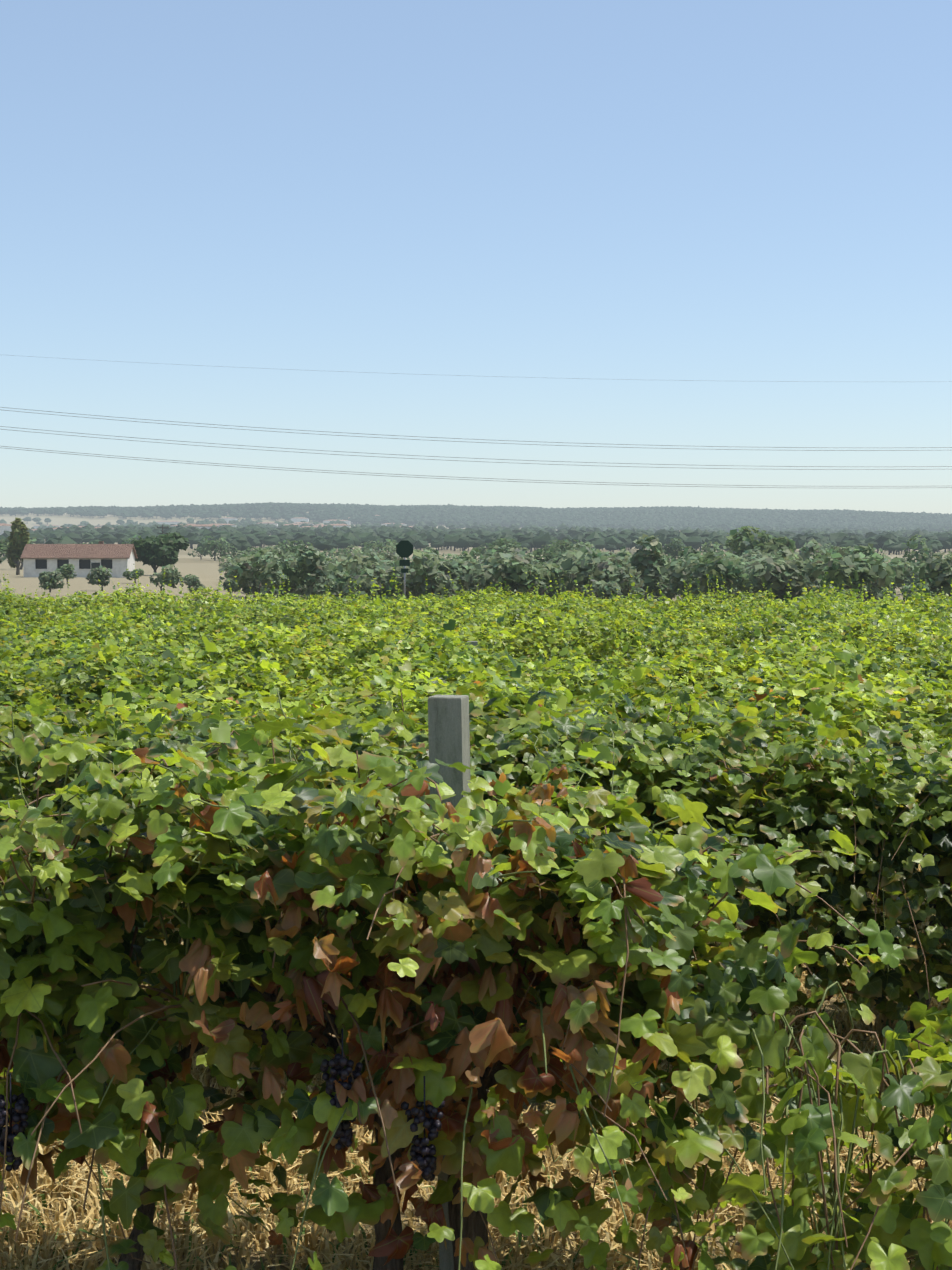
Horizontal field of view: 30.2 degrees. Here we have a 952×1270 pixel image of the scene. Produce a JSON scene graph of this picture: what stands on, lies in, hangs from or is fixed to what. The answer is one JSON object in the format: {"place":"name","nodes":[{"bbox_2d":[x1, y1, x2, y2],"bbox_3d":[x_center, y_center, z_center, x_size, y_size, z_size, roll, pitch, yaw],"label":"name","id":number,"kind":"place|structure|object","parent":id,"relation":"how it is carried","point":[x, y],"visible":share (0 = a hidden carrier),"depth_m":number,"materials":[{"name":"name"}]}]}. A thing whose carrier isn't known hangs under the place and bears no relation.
{"place":"outdoors","nodes":[
{"label":"outdoors","id":0,"kind":"place"},
{"bbox_2d":[36,559,111,570],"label":"windows","id":1,"kind":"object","parent":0,"point":[83,563],"visible":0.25,"depth_m":241.31,"materials":[{"name":"black glass"}]},
{"bbox_2d":[0,840,951,1269],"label":"dry grass","id":2,"kind":"structure","parent":0,"point":[190,1240],"depth_m":5.09,"materials":[{"name":"beige plant"}]},
{"bbox_2d":[0,510,951,1269],"bbox_3d":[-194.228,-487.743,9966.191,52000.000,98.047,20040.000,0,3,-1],"label":"ground","id":3,"kind":"structure","parent":0,"point":[204,570],"depth_m":191.65,"materials":[{"name":"beige soil"}]},
{"bbox_2d":[23,550,134,577],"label":"farmhouse walls","id":4,"kind":"structure","parent":3,"relation":"on","point":[119,568],"depth_m":240.77,"materials":[{"name":"white paint"}]},
{"bbox_2d":[20,541,137,558],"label":"roof","id":5,"kind":"structure","parent":4,"relation":"on","point":[101,550],"depth_m":241.85,"materials":[{"name":"brown tile"}]},
{"bbox_2d":[0,518,406,534],"bbox_3d":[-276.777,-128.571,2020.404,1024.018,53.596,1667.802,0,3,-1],"label":"building walls","id":6,"kind":"structure","parent":3,"relation":"on","point":[8,528],"depth_m":2535.88,"materials":[{"name":"white paint"}]},
{"bbox_2d":[0,515,412,530],"bbox_3d":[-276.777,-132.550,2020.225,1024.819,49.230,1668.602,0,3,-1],"label":"field","id":7,"kind":"structure","parent":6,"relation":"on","point":[193,525],"depth_m":1708.32,"materials":[{"name":"beige soil"}]},
{"bbox_2d":[396,540,412,597],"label":"road sign","id":8,"kind":"object","parent":3,"relation":"on","point":[404,549],"visible":0.9,"depth_m":117.67,"materials":[{"name":"black metal"}]},
{"bbox_2d":[19,597,909,1269],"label":"vineyard posts","id":9,"kind":"object","parent":3,"relation":"on","point":[449,737],"visible":0.17,"depth_m":4.31,"materials":[{"name":"concrete"}]},
{"bbox_2d":[0,564,951,842],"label":"vineyard rows","id":10,"kind":"object","parent":9,"relation":"on","point":[194,658],"visible":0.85,"depth_m":14.22,"materials":[{"name":"green plant"}]},
{"bbox_2d":[0,517,933,575],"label":"farm trees","id":11,"kind":"object","parent":3,"relation":"on","point":[161,550],"visible":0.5,"depth_m":267.67,"materials":[{"name":"green plant"}]},
{"bbox_2d":[0,669,951,1269],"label":"grapevine leaves","id":12,"kind":"object","parent":3,"relation":"on","point":[486,965],"visible":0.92,"depth_m":3.99,"materials":[{"name":"green plant"}]},
{"bbox_2d":[0,1029,444,1180],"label":"grape bunches","id":13,"kind":"object","parent":12,"relation":"attached to","point":[427,1163],"visible":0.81,"depth_m":3.86,"materials":[{"name":"purple food"}]},
{"bbox_2d":[0,670,951,1119],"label":"grapevine row","id":14,"kind":"object","parent":3,"relation":"on","point":[656,762],"visible":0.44,"depth_m":6.44,"materials":[{"name":"green plant"}]},
{"bbox_2d":[0,534,951,607],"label":"olive trees","id":15,"kind":"object","parent":3,"relation":"on","point":[312,570],"visible":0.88,"depth_m":133.27,"materials":[{"name":"green plant"}]},
{"bbox_2d":[0,502,951,556],"bbox_3d":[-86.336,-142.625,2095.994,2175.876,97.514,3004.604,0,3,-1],"label":"hills","id":16,"kind":"structure","parent":3,"relation":"on","point":[616,528],"depth_m":2482.43,"materials":[{"name":"green plant"}]},
{"bbox_2d":[1,688,950,1269],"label":"vine trunks","id":17,"kind":"object","parent":3,"relation":"on","point":[473,1226],"visible":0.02,"depth_m":4.28,"materials":[{"name":"brown wood"}]},
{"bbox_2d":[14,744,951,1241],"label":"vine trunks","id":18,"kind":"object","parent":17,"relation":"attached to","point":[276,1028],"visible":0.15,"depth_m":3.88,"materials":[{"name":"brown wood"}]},
{"bbox_2d":[0,688,951,1269],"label":"vine shoots","id":19,"kind":"object","parent":18,"relation":"attached to","point":[800,1072],"visible":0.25,"depth_m":4.13,"materials":[{"name":"green plant"}]},
{"bbox_2d":[0,355,951,487],"bbox_3d":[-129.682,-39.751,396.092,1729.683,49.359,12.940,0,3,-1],"label":"power lines","id":20,"kind":"object","parent":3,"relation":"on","point":[476,442],"visible":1,"depth_m":398.46,"materials":[{"name":"silver metal"}]},
{"bbox_2d":[0,0,951,513],"label":"sky","id":21,"kind":"structure","parent":0,"point":[735,198],"materials":[{"name":"blue"}]}
]}

